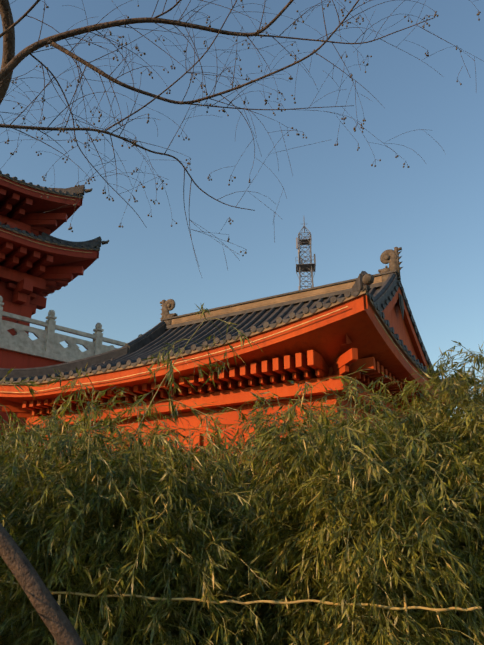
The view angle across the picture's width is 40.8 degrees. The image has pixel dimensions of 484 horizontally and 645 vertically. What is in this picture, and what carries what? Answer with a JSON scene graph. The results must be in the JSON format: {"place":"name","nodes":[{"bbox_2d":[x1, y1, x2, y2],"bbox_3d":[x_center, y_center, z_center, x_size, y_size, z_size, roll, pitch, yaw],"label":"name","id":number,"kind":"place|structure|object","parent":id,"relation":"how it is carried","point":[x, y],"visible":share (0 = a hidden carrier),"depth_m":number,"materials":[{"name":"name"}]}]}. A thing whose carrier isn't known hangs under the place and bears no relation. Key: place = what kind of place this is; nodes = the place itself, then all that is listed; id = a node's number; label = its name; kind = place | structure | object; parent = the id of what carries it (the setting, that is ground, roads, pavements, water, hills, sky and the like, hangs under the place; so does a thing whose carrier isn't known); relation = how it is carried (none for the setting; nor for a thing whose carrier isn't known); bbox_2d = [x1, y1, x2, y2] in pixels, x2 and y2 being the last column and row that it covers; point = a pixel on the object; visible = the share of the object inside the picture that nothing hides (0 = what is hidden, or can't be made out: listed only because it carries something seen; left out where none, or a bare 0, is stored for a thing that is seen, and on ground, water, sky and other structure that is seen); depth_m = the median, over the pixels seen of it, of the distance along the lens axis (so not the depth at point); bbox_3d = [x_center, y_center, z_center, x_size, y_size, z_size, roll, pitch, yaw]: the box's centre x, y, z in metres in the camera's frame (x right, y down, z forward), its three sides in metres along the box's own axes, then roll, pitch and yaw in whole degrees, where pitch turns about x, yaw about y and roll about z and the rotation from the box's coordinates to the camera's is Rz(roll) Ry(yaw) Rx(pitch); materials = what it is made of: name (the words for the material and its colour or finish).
{"place":"outdoors","nodes":[
{"label":"outdoors","id":0,"kind":"place"},
{"bbox_2d":[0,176,98,472],"bbox_3d":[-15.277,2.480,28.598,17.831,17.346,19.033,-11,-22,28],"label":"pagoda","id":1,"kind":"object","parent":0,"point":[33,275],"depth_m":28.84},
{"bbox_2d":[0,178,90,252],"bbox_3d":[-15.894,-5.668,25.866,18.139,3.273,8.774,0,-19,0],"label":"yellow tower strip","id":2,"kind":"object","parent":1,"relation":"on","point":[33,241],"visible":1,"depth_m":28.41,"materials":[{"name":"yellow paint"}]},
{"bbox_2d":[0,174,99,250],"bbox_3d":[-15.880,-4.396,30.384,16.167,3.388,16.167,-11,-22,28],"label":"tower eave board","id":3,"kind":"object","parent":1,"relation":"attached to","point":[17,232],"visible":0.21,"depth_m":28.66,"materials":[{"name":"wood"}]},
{"bbox_2d":[0,170,101,249],"bbox_3d":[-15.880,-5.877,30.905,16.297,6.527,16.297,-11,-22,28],"label":"tower roof tiles","id":4,"kind":"object","parent":1,"relation":"on","point":[95,244],"visible":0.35,"depth_m":29.94,"materials":[{"name":"grey tile"}]},
{"bbox_2d":[85,188,108,244],"bbox_3d":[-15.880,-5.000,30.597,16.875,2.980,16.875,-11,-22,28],"label":"tower ornaments","id":5,"kind":"object","parent":4,"relation":"on","point":[88,191],"visible":1,"depth_m":30.52},
{"bbox_2d":[0,296,142,362],"bbox_3d":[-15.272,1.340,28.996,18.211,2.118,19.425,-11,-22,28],"label":"stone balustrade","id":6,"kind":"object","parent":1,"relation":"attached to","point":[46,344],"visible":0.23,"depth_m":26.35,"materials":[{"name":"grey stone"}]},
{"bbox_2d":[0,287,456,529],"bbox_3d":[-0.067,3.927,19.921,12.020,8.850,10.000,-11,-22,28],"label":"red hall","id":7,"kind":"structure","parent":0,"point":[352,337],"depth_m":15.62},
{"bbox_2d":[0,306,439,392],"bbox_3d":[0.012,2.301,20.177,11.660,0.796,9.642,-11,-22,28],"label":"yellow strip","id":8,"kind":"object","parent":7,"relation":"on","point":[236,347],"visible":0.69,"depth_m":15.24,"materials":[{"name":"yellow paint"}]},
{"bbox_2d":[0,290,450,391],"bbox_3d":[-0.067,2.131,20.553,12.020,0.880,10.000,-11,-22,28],"label":"eave board","id":9,"kind":"object","parent":7,"relation":"attached to","point":[378,315],"visible":0.31,"depth_m":15.12,"materials":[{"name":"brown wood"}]},
{"bbox_2d":[0,270,469,391],"bbox_3d":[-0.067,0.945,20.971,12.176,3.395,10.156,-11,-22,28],"label":"hall roof tiles","id":10,"kind":"object","parent":7,"relation":"on","point":[146,345],"visible":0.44,"depth_m":19.75,"materials":[{"name":"grey tile"}]},
{"bbox_2d":[171,276,381,324],"bbox_3d":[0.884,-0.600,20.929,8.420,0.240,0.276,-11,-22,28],"label":"roof ridge","id":11,"kind":"structure","parent":10,"relation":"on","point":[319,291],"depth_m":20.75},
{"bbox_2d":[160,247,473,384],"bbox_3d":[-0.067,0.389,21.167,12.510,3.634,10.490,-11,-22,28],"label":"roof ridge ornaments","id":12,"kind":"object","parent":10,"relation":"on","point":[391,257],"visible":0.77,"depth_m":19.12},
{"bbox_2d":[0,0,483,417],"label":"sky","id":13,"kind":"structure","parent":0,"point":[353,210],"materials":[{"name":"blue"}]},
{"label":"ground","id":14,"kind":"structure","parent":0,"visible":0},
{"bbox_2d":[0,0,480,644],"bbox_3d":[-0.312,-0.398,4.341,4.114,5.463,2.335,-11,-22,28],"label":"tree","id":15,"kind":"object","parent":14,"relation":"on","point":[55,619],"depth_m":4.80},
{"bbox_2d":[5,0,480,255],"bbox_3d":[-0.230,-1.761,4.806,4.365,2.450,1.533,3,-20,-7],"label":"seed pods","id":16,"kind":"object","parent":15,"relation":"attached to","point":[224,111],"visible":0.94,"depth_m":4.86,"materials":[{"name":"brown plant"}]},
{"bbox_2d":[0,579,481,644],"bbox_3d":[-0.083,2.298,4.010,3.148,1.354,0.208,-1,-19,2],"label":"bamboo fence rail","id":17,"kind":"object","parent":14,"relation":"on","point":[405,607],"visible":0.83,"depth_m":4.21,"materials":[{"name":"beige wood"}]},
{"bbox_2d":[0,310,483,644],"bbox_3d":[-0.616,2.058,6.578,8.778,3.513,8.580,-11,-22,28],"label":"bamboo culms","id":18,"kind":"object","parent":14,"relation":"on","point":[196,595],"visible":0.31,"depth_m":4.68,"materials":[{"name":"green plant"}]},
{"bbox_2d":[0,303,483,644],"bbox_3d":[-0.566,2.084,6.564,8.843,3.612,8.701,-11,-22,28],"label":"bamboo leaves","id":19,"kind":"object","parent":18,"relation":"attached to","point":[127,511],"visible":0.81,"depth_m":4.62,"materials":[{"name":"green plant"}]},
{"bbox_2d":[296,221,315,289],"bbox_3d":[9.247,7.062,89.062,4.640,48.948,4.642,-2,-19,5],"label":"radio mast","id":20,"kind":"object","parent":14,"relation":"on","point":[301,267],"visible":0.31,"depth_m":94.38,"materials":[{"name":"silver metal"}]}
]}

